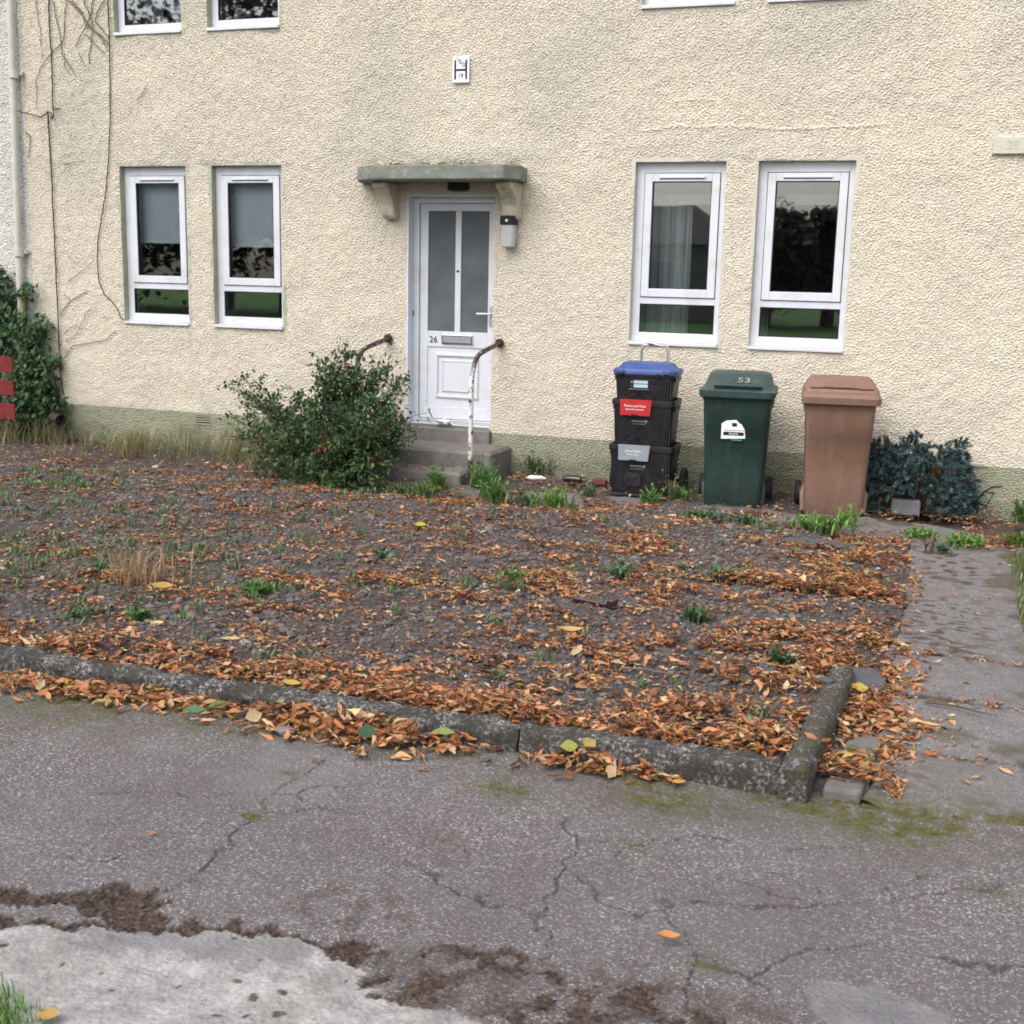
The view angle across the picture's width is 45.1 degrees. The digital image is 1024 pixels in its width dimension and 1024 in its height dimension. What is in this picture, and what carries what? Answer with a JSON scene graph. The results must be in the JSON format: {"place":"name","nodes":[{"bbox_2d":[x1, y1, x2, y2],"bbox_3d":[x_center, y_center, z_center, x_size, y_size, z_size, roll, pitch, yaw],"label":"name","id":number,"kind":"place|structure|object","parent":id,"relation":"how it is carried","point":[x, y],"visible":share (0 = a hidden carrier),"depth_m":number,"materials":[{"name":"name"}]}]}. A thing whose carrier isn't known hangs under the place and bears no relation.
{"place":"outdoors","nodes":[
{"label":"outdoors","id":0,"kind":"place"},
{"bbox_2d":[0,972,55,1023],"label":"verge grass","id":1,"kind":"structure","parent":0,"point":[6,1012],"depth_m":3.04,"materials":[{"name":"green plant"}]},
{"bbox_2d":[169,0,180,21],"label":"ornament","id":2,"kind":"object","parent":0,"point":[175,10],"visible":0.43,"depth_m":11.92,"materials":[{"name":"fabric"}]},
{"bbox_2d":[0,435,921,796],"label":"gravel bed","id":3,"kind":"object","parent":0,"point":[150,461],"visible":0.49,"depth_m":7.20,"materials":[{"name":"gravel"}]},
{"bbox_2d":[0,356,15,419],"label":"fence","id":4,"kind":"object","parent":3,"relation":"on","point":[7,388],"visible":1,"depth_m":12.25,"materials":[{"name":"red paint"}]},
{"bbox_2d":[0,264,76,439],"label":"ivy","id":5,"kind":"object","parent":3,"relation":"on","point":[35,394],"visible":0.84,"depth_m":12.80,"materials":[{"name":"green plant"}]},
{"bbox_2d":[4,476,86,489],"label":"weed","id":6,"kind":"object","parent":3,"relation":"on","point":[50,483],"visible":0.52,"depth_m":9.92,"materials":[{"name":"green plant"}]},
{"bbox_2d":[59,600,111,624],"bbox_3d":[-2.148,0.501,6.226,0.270,0.108,0.259,5,12,19],"label":"weed","id":7,"kind":"object","parent":3,"relation":"on","point":[80,614],"visible":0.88,"depth_m":6.21,"materials":[{"name":"green plant"}]},
{"bbox_2d":[121,604,156,621],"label":"weed","id":8,"kind":"object","parent":3,"relation":"on","point":[137,614],"visible":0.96,"depth_m":6.26,"materials":[{"name":"green plant"}]},
{"bbox_2d":[80,539,197,589],"bbox_3d":[-2.113,0.272,7.046,0.516,0.236,0.446,8,13,30],"label":"dry tuft","id":9,"kind":"object","parent":3,"relation":"on","point":[144,573],"visible":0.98,"depth_m":6.97,"materials":[{"name":"beige plant"}]},
{"bbox_2d":[0,407,315,476],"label":"long grass","id":10,"kind":"structure","parent":3,"relation":"on","point":[131,442],"depth_m":12.08,"materials":[{"name":"beige plant"}]},
{"bbox_2d":[231,576,278,597],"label":"weed","id":11,"kind":"object","parent":3,"relation":"on","point":[263,588],"visible":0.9,"depth_m":6.78,"materials":[{"name":"green plant"}]},
{"bbox_2d":[217,337,431,491],"bbox_3d":[-1.775,-0.873,10.688,2.193,1.253,1.316,5,12,19],"label":"bush","id":12,"kind":"object","parent":3,"relation":"on","point":[328,460],"visible":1,"depth_m":10.64,"materials":[{"name":"green plant"}]},
{"bbox_2d":[356,547,395,559],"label":"weed","id":13,"kind":"object","parent":3,"relation":"on","point":[379,554],"visible":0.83,"depth_m":7.64,"materials":[{"name":"green plant"}]},
{"bbox_2d":[382,480,412,493],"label":"weed","id":14,"kind":"object","parent":3,"relation":"on","point":[398,488],"visible":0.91,"depth_m":10.06,"materials":[{"name":"green plant"}]},
{"bbox_2d":[407,478,440,497],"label":"weed","id":15,"kind":"object","parent":3,"relation":"on","point":[426,491],"visible":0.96,"depth_m":9.95,"materials":[{"name":"green plant"}]},
{"bbox_2d":[0,459,865,726],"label":"seedlings","id":16,"kind":"object","parent":3,"relation":"on","point":[199,547],"visible":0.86,"depth_m":7.69,"materials":[{"name":"green plant"}]},
{"bbox_2d":[478,472,511,503],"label":"weed","id":17,"kind":"object","parent":3,"relation":"on","point":[494,493],"visible":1,"depth_m":9.83,"materials":[{"name":"green plant"}]},
{"bbox_2d":[499,566,534,583],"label":"weed","id":18,"kind":"object","parent":3,"relation":"on","point":[514,575],"visible":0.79,"depth_m":7.15,"materials":[{"name":"green plant"}]},
{"bbox_2d":[510,490,538,505],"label":"weed","id":19,"kind":"object","parent":3,"relation":"on","point":[522,498],"visible":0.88,"depth_m":9.80,"materials":[{"name":"green plant"}]},
{"bbox_2d":[519,450,555,475],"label":"weed","id":20,"kind":"object","parent":3,"relation":"on","point":[530,463],"visible":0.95,"depth_m":11.20,"materials":[{"name":"green plant"}]},
{"bbox_2d":[526,484,582,511],"bbox_3d":[0.323,-0.130,9.640,0.461,0.204,0.444,5,12,19],"label":"weed","id":21,"kind":"object","parent":3,"relation":"on","point":[552,499],"visible":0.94,"depth_m":9.61,"materials":[{"name":"green plant"}]},
{"bbox_2d":[562,475,586,482],"bbox_3d":[0.551,-0.288,10.838,0.224,0.071,0.068,4,11,14],"label":"bottle","id":22,"kind":"object","parent":3,"relation":"on","point":[572,478],"visible":0.95,"depth_m":10.81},
{"bbox_2d":[573,596,617,608],"bbox_3d":[0.453,0.479,6.723,0.240,0.047,0.070,10,14,25],"label":"bracket scrap","id":23,"kind":"object","parent":3,"relation":"on","point":[610,603],"visible":1,"depth_m":6.69,"materials":[{"name":"metal"}]},
{"bbox_2d":[605,557,636,576],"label":"weed","id":24,"kind":"object","parent":3,"relation":"on","point":[616,568],"visible":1,"depth_m":7.47,"materials":[{"name":"green plant"}]},
{"bbox_2d":[609,343,687,498],"bbox_3d":[1.138,-0.774,10.334,0.650,1.255,0.518,5,12,17],"label":"trolley","id":25,"kind":"object","parent":3,"relation":"on","point":[683,475],"visible":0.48,"depth_m":10.39,"materials":[{"name":"grey metal"}]},
{"bbox_2d":[609,440,680,495],"bbox_3d":[1.107,-0.379,10.341,0.550,0.409,0.410,5,12,17],"label":"recycling box","id":26,"kind":"object","parent":25,"relation":"on","point":[635,468],"visible":1,"depth_m":10.18,"materials":[{"name":"black plastic"}]},
{"bbox_2d":[612,397,681,446],"bbox_3d":[1.115,-0.750,10.269,0.526,0.399,0.410,5,12,17],"label":"recycling box","id":27,"kind":"object","parent":26,"relation":"on","point":[646,422],"visible":1,"depth_m":10.11,"materials":[{"name":"black plastic"}]},
{"bbox_2d":[613,360,682,401],"bbox_3d":[1.123,-1.077,10.207,0.525,0.322,0.415,5,12,17],"label":"recycling box","id":28,"kind":"object","parent":27,"relation":"on","point":[649,380],"visible":1,"depth_m":10.05,"materials":[{"name":"black plastic"}]},
{"bbox_2d":[621,667,676,674],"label":"twig","id":29,"kind":"object","parent":3,"relation":"on","point":[635,668],"visible":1,"depth_m":5.60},
{"bbox_2d":[656,468,690,500],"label":"weed","id":30,"kind":"object","parent":3,"relation":"on","point":[671,491],"visible":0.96,"depth_m":10.01,"materials":[{"name":"green plant"}]},
{"bbox_2d":[664,479,699,500],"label":"weed","id":31,"kind":"object","parent":3,"relation":"on","point":[682,493],"visible":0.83,"depth_m":10.10,"materials":[{"name":"green plant"}]},
{"bbox_2d":[678,603,715,623],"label":"weed","id":32,"kind":"object","parent":3,"relation":"on","point":[697,616],"visible":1,"depth_m":6.46,"materials":[{"name":"green plant"}]},
{"bbox_2d":[675,506,732,523],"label":"weed","id":33,"kind":"object","parent":3,"relation":"on","point":[704,514],"visible":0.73,"depth_m":9.22,"materials":[{"name":"green plant"}]},
{"bbox_2d":[699,560,753,584],"bbox_3d":[1.287,0.352,7.418,0.267,0.096,0.385,-7,14,-36],"label":"weed","id":34,"kind":"object","parent":3,"relation":"on","point":[715,568],"visible":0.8,"depth_m":7.39,"materials":[{"name":"green plant"}]},
{"bbox_2d":[699,369,777,507],"bbox_3d":[1.827,-0.600,10.017,0.594,1.065,0.756,4,11,13],"label":"wheelie bin","id":35,"kind":"object","parent":3,"relation":"on","point":[738,406],"visible":1,"depth_m":9.76,"materials":[{"name":"green plastic"}]},
{"bbox_2d":[735,511,759,524],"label":"weed","id":36,"kind":"object","parent":3,"relation":"on","point":[745,521],"visible":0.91,"depth_m":9.15,"materials":[{"name":"green plant"}]},
{"bbox_2d":[764,643,800,667],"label":"weed","id":37,"kind":"object","parent":3,"relation":"on","point":[780,657],"visible":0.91,"depth_m":5.78,"materials":[{"name":"green plant"}]},
{"bbox_2d":[780,537,845,549],"bbox_3d":[2.072,0.211,8.440,0.439,0.014,0.240,9,14,30],"label":"slate piece","id":38,"kind":"object","parent":3,"relation":"on","point":[815,540],"visible":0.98,"depth_m":8.46,"materials":[{"name":"stone"}]},
{"bbox_2d":[782,510,861,534],"bbox_3d":[2.260,0.059,8.995,0.597,0.163,0.315,5,12,19],"label":"weed","id":39,"kind":"object","parent":3,"relation":"on","point":[817,523],"visible":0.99,"depth_m":8.97,"materials":[{"name":"green plant"}]},
{"bbox_2d":[794,374,881,516],"bbox_3d":[2.566,-0.532,9.757,0.594,1.063,0.756,4,11,12],"label":"wheelie bin","id":40,"kind":"object","parent":3,"relation":"on","point":[840,411],"visible":0.97,"depth_m":9.49,"materials":[{"name":"brown plastic"}]},
{"bbox_2d":[866,496,880,511],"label":"weed","id":41,"kind":"object","parent":3,"relation":"on","point":[871,507],"visible":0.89,"depth_m":9.78,"materials":[{"name":"green plant"}]},
{"bbox_2d":[890,498,920,516],"bbox_3d":[3.116,-0.039,9.777,0.220,0.125,0.100,4,11,14],"label":"concrete block","id":42,"kind":"object","parent":3,"relation":"on","point":[907,507],"depth_m":9.73,"materials":[{"name":"concrete"}]},
{"bbox_2d":[0,675,1023,1023],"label":"pavement","id":43,"kind":"structure","parent":0,"point":[496,889],"depth_m":3.71,"materials":[{"name":"asphalt"}]},
{"bbox_2d":[34,1007,59,1018],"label":"fallen leaf","id":44,"kind":"object","parent":43,"relation":"on","point":[48,1012],"visible":0.96,"depth_m":3.02,"materials":[{"name":"plant"}]},
{"bbox_2d":[0,644,522,752],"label":"kerb stone","id":45,"kind":"object","parent":43,"relation":"on","point":[496,731],"visible":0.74,"depth_m":5.16,"materials":[{"name":"concrete"}]},
{"bbox_2d":[277,726,295,736],"bbox_3d":[-0.894,0.869,4.888,0.080,0.037,0.058,5,12,19],"label":"pebble","id":46,"kind":"object","parent":43,"relation":"on","point":[281,729],"visible":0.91,"depth_m":4.87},
{"bbox_2d":[5,892,644,1020],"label":"leaf crumbs","id":47,"kind":"object","parent":43,"relation":"on","point":[422,955],"visible":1,"depth_m":3.48,"materials":[{"name":"plant"}]},
{"bbox_2d":[656,930,680,937],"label":"fallen leaf","id":48,"kind":"object","parent":43,"relation":"on","point":[667,934],"visible":1,"depth_m":3.43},
{"bbox_2d":[32,292,1023,575],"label":"ground","id":49,"kind":"structure","parent":0,"point":[1004,528],"depth_m":9.76,"materials":[{"name":"soil"}]},
{"bbox_2d":[0,0,35,432],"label":"neighbouring house","id":50,"kind":"structure","parent":49,"relation":"on","point":[7,257],"depth_m":12.65,"materials":[{"name":"paint"}]},
{"bbox_2d":[6,0,28,413],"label":"downpipe","id":51,"kind":"object","parent":50,"relation":"attached to","point":[14,75],"visible":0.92,"depth_m":12.49,"materials":[{"name":"plastic"}]},
{"bbox_2d":[347,425,510,485],"bbox_3d":[-0.815,-0.510,11.227,1.470,0.455,1.010,5,12,19],"label":"doorstep","id":52,"kind":"object","parent":49,"relation":"on","point":[437,447],"visible":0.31,"depth_m":11.02,"materials":[{"name":"concrete"}]},
{"bbox_2d":[353,334,392,454],"bbox_3d":[-1.276,-1.059,11.321,0.080,1.117,0.681,5,12,19],"label":"handrail","id":53,"kind":"object","parent":52,"relation":"on","point":[387,338],"visible":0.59,"depth_m":11.21,"materials":[{"name":"metal"}]},
{"bbox_2d":[468,338,503,470],"bbox_3d":[-0.232,-0.965,10.955,0.080,1.117,0.681,5,12,19],"label":"handrail","id":54,"kind":"object","parent":52,"relation":"on","point":[498,343],"visible":0.91,"depth_m":10.68,"materials":[{"name":"metal"}]},
{"bbox_2d":[0,438,1023,802],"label":"leaf litter","id":55,"kind":"object","parent":49,"relation":"on","point":[880,710],"visible":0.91,"depth_m":5.77,"materials":[{"name":"plant"}]},
{"bbox_2d":[150,582,173,587],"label":"fallen leaf","id":56,"kind":"object","parent":55,"relation":"on","point":[162,584],"visible":1,"depth_m":6.77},
{"bbox_2d":[183,705,205,712],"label":"fallen leaf","id":57,"kind":"object","parent":55,"relation":"on","point":[194,708],"visible":1,"depth_m":5.04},
{"bbox_2d":[245,709,261,721],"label":"fallen leaf","id":58,"kind":"object","parent":55,"relation":"on","point":[254,713],"visible":1,"depth_m":4.94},
{"bbox_2d":[357,724,376,737],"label":"fallen leaf","id":59,"kind":"object","parent":55,"relation":"on","point":[366,731],"visible":1,"depth_m":4.66,"materials":[{"name":"plant"}]},
{"bbox_2d":[433,727,454,734],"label":"fallen leaf","id":60,"kind":"object","parent":55,"relation":"on","point":[443,730],"visible":1,"depth_m":4.80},
{"bbox_2d":[560,740,576,750],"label":"fallen leaf","id":61,"kind":"object","parent":55,"relation":"on","point":[566,745],"visible":1,"depth_m":4.66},
{"bbox_2d":[583,737,595,746],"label":"fallen leaf","id":62,"kind":"object","parent":55,"relation":"on","point":[589,742],"visible":1,"depth_m":4.62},
{"bbox_2d":[852,667,885,692],"bbox_3d":[1.573,0.746,5.524,0.199,0.015,0.179,9,26,1],"label":"slate piece","id":63,"kind":"object","parent":55,"relation":"on","point":[867,677],"visible":0.51,"depth_m":5.52,"materials":[{"name":"stone"}]},
{"bbox_2d":[1008,496,1023,522],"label":"weed","id":64,"kind":"object","parent":55,"relation":"on","point":[1019,514],"visible":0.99,"depth_m":9.47,"materials":[{"name":"green plant"}]},
{"bbox_2d":[18,0,1023,522],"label":"house","id":65,"kind":"structure","parent":49,"relation":"on","point":[384,156],"depth_m":10.93,"materials":[{"name":"paint"}]},
{"bbox_2d":[18,0,62,393],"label":"cable","id":66,"kind":"object","parent":65,"relation":"attached to","point":[48,112],"visible":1,"depth_m":12.43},
{"bbox_2d":[49,413,65,425],"bbox_3d":[-4.617,-0.942,12.515,0.116,0.116,0.195,-9,15,-42],"label":"drain pipe","id":67,"kind":"object","parent":65,"relation":"attached to","point":[58,419],"visible":1,"depth_m":12.49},
{"bbox_2d":[25,0,146,357],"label":"dead creeper","id":68,"kind":"object","parent":65,"relation":"attached to","point":[92,29],"visible":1,"depth_m":12.12,"materials":[{"name":"plant"}]},
{"bbox_2d":[97,0,125,320],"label":"cable","id":69,"kind":"object","parent":65,"relation":"attached to","point":[108,155],"visible":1,"depth_m":12.18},
{"bbox_2d":[110,0,184,39],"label":"window","id":70,"kind":"structure","parent":65,"relation":"in","point":[124,19],"depth_m":11.95,"materials":[{"name":"white plastic"}]},
{"bbox_2d":[143,0,162,23],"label":"curtain","id":71,"kind":"object","parent":65,"relation":"hanging from","point":[153,11],"visible":0.98,"depth_m":12.25,"materials":[{"name":"fabric"}]},
{"bbox_2d":[117,162,192,328],"bbox_3d":[-3.482,-2.659,12.382,0.830,1.603,0.393,5,12,19],"label":"window","id":72,"kind":"structure","parent":65,"relation":"in","point":[135,280],"depth_m":12.32,"materials":[{"name":"white plastic"}]},
{"bbox_2d":[139,184,179,243],"bbox_3d":[-3.462,-3.045,12.337,0.710,0.704,0.040,5,12,19],"label":"roller blind","id":73,"kind":"object","parent":65,"relation":"attached to","point":[159,211],"visible":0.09,"depth_m":12.36,"materials":[{"name":"fabric"}]},
{"bbox_2d":[205,0,282,34],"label":"window","id":74,"kind":"structure","parent":65,"relation":"in","point":[218,19],"depth_m":11.58,"materials":[{"name":"white plastic"}]},
{"bbox_2d":[208,162,286,333],"bbox_3d":[-2.489,-2.569,12.035,0.830,1.603,0.393,5,12,19],"label":"window","id":75,"kind":"structure","parent":65,"relation":"in","point":[221,177],"depth_m":11.96,"materials":[{"name":"white plastic"}]},
{"bbox_2d":[231,184,273,247],"bbox_3d":[-2.471,-2.943,11.993,0.710,0.729,0.040,5,12,19],"label":"roller blind","id":76,"kind":"object","parent":65,"relation":"attached to","point":[252,213],"visible":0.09,"depth_m":12.01,"materials":[{"name":"fabric"}]},
{"bbox_2d":[419,204,493,421],"bbox_3d":[-0.507,-1.834,11.396,0.755,1.969,0.114,5,12,19],"label":"door","id":77,"kind":"structure","parent":65,"relation":"in","point":[457,240],"depth_m":11.41,"materials":[{"name":"white plastic"}]},
{"bbox_2d":[452,56,469,82],"bbox_3d":[-0.448,-3.885,10.833,0.160,0.226,0.022,5,12,19],"label":"hydrant sign","id":78,"kind":"object","parent":65,"relation":"attached to","point":[461,70],"visible":1,"depth_m":10.82,"materials":[{"name":"plastic"}]},
{"bbox_2d":[500,215,517,247],"bbox_3d":[-0.028,-2.475,10.897,0.135,0.275,0.139,5,12,19],"label":"wall lamp","id":79,"kind":"object","parent":65,"relation":"attached to","point":[508,223],"visible":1,"depth_m":10.85,"materials":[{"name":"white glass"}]},
{"bbox_2d":[625,157,730,351],"bbox_3d":[1.456,-2.213,10.655,0.840,1.603,0.393,5,12,19],"label":"window","id":80,"kind":"structure","parent":65,"relation":"in","point":[646,173],"depth_m":10.55,"materials":[{"name":"white plastic"}]},
{"bbox_2d":[641,0,738,13],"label":"window","id":81,"kind":"structure","parent":65,"relation":"in","point":[664,5],"depth_m":10.14,"materials":[{"name":"white plastic"}]},
{"bbox_2d":[654,194,837,204],"bbox_3d":[2.069,-2.687,10.614,2.450,0.090,0.080,5,12,19],"label":"curtain rail","id":82,"kind":"object","parent":65,"relation":"attached to","point":[781,199],"depth_m":10.50,"materials":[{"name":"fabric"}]},
{"bbox_2d":[641,204,692,332],"bbox_3d":[1.354,-1.901,11.021,0.440,1.739,0.074,5,12,19],"label":"curtain","id":83,"kind":"object","parent":82,"relation":"hanging from","point":[671,246],"visible":0.45,"depth_m":10.95,"materials":[{"name":"fabric"}]},
{"bbox_2d":[760,308,768,335],"bbox_3d":[2.165,-1.829,10.744,0.160,1.739,0.064,5,12,19],"label":"curtain","id":84,"kind":"object","parent":82,"relation":"hanging from","point":[764,322],"visible":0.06,"depth_m":10.77,"materials":[{"name":"fabric"}]},
{"bbox_2d":[744,156,860,356],"bbox_3d":[2.435,-2.125,10.312,0.843,1.603,0.393,5,12,19],"label":"window","id":85,"kind":"structure","parent":65,"relation":"in","point":[845,171],"depth_m":10.21,"materials":[{"name":"white plastic"}]},
{"bbox_2d":[764,0,866,5],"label":"window","id":86,"kind":"structure","parent":65,"relation":"in","point":[769,1],"depth_m":9.78,"materials":[{"name":"white plastic"}]},
{"bbox_2d":[993,136,1023,153],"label":"number plate","id":87,"kind":"object","parent":65,"relation":"attached to","point":[1008,145],"visible":1,"depth_m":9.45,"materials":[{"name":"plastic"}]},
{"bbox_2d":[518,721,782,794],"bbox_3d":[0.510,0.933,4.651,0.987,0.167,0.150,5,12,19],"label":"kerb stone","id":88,"kind":"object","parent":49,"relation":"on","point":[745,771],"visible":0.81,"depth_m":4.56,"materials":[{"name":"concrete"}]},
{"bbox_2d":[777,666,854,802],"bbox_3d":[1.238,0.875,4.966,0.127,0.191,1.292,6,12,22],"label":"kerb stone","id":89,"kind":"object","parent":49,"relation":"on","point":[796,778],"visible":0.9,"depth_m":4.63,"materials":[{"name":"concrete"}]},
{"bbox_2d":[822,736,880,801],"bbox_3d":[1.294,1.005,4.677,0.140,0.130,0.611,6,12,24],"label":"edging stone","id":90,"kind":"object","parent":49,"relation":"on","point":[833,789],"visible":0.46,"depth_m":4.47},
{"bbox_2d":[865,430,988,524],"bbox_3d":[3.186,-0.277,9.860,1.173,0.751,0.683,5,12,19],"label":"shrub","id":91,"kind":"object","parent":49,"relation":"on","point":[906,474],"visible":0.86,"depth_m":9.73,"materials":[{"name":"plant"}]},
{"bbox_2d":[970,485,1002,520],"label":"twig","id":92,"kind":"object","parent":49,"relation":"on","point":[976,502],"visible":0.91,"depth_m":9.68,"materials":[{"name":"wood"}]},
{"bbox_2d":[1009,550,1023,660],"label":"lawn grass","id":93,"kind":"structure","parent":49,"relation":"on","point":[1020,563],"depth_m":7.70,"materials":[{"name":"green plant"}]},
{"bbox_2d":[296,475,1023,559],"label":"concrete strip","id":94,"kind":"object","parent":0,"point":[465,491],"visible":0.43,"depth_m":9.42,"materials":[{"name":"concrete"}]},
{"bbox_2d":[423,462,455,488],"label":"weed","id":95,"kind":"object","parent":94,"relation":"on","point":[439,479],"visible":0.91,"depth_m":10.39,"materials":[{"name":"green plant"}]},
{"bbox_2d":[466,454,500,488],"bbox_3d":[-0.267,-0.348,10.458,0.357,0.294,0.378,5,12,19],"label":"weed","id":96,"kind":"object","parent":94,"relation":"on","point":[474,480],"visible":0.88,"depth_m":10.45,"materials":[{"name":"green plant"}]},
{"bbox_2d":[579,479,599,495],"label":"weed","id":97,"kind":"object","parent":94,"relation":"on","point":[589,492],"visible":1,"depth_m":10.13,"materials":[{"name":"green plant"}]},
{"bbox_2d":[637,483,666,505],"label":"weed","id":98,"kind":"object","parent":94,"relation":"on","point":[651,498],"visible":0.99,"depth_m":9.85,"materials":[{"name":"green plant"}]},
{"bbox_2d":[835,501,862,526],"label":"weed","id":99,"kind":"object","parent":94,"relation":"on","point":[849,514],"visible":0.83,"depth_m":9.20,"materials":[{"name":"green plant"}]},
{"bbox_2d":[899,525,939,539],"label":"weed","id":100,"kind":"object","parent":94,"relation":"on","point":[926,534],"visible":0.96,"depth_m":8.84,"materials":[{"name":"green plant"}]},
{"bbox_2d":[935,531,993,549],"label":"weed","id":101,"kind":"object","parent":94,"relation":"on","point":[958,540],"visible":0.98,"depth_m":8.57,"materials":[{"name":"green plant"}]},
{"bbox_2d":[1001,528,1023,547],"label":"weed","id":102,"kind":"object","parent":94,"relation":"on","point":[1018,539],"visible":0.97,"depth_m":8.61,"materials":[{"name":"green plant"}]},
{"bbox_2d":[859,543,1023,826],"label":"path","id":103,"kind":"structure","parent":0,"point":[995,794],"depth_m":5.57,"materials":[{"name":"concrete"}]},
{"bbox_2d":[919,532,941,553],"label":"weed","id":104,"kind":"object","parent":103,"relation":"on","point":[931,545],"visible":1,"depth_m":8.35,"materials":[{"name":"green plant"}]},
{"bbox_2d":[934,541,951,554],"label":"weed","id":105,"kind":"object","parent":103,"relation":"on","point":[942,548],"visible":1,"depth_m":8.32,"materials":[{"name":"green plant"}]},
{"bbox_2d":[924,700,996,715],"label":"twig","id":106,"kind":"object","parent":103,"relation":"on","point":[945,704],"visible":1,"depth_m":5.29,"materials":[{"name":"wood"}]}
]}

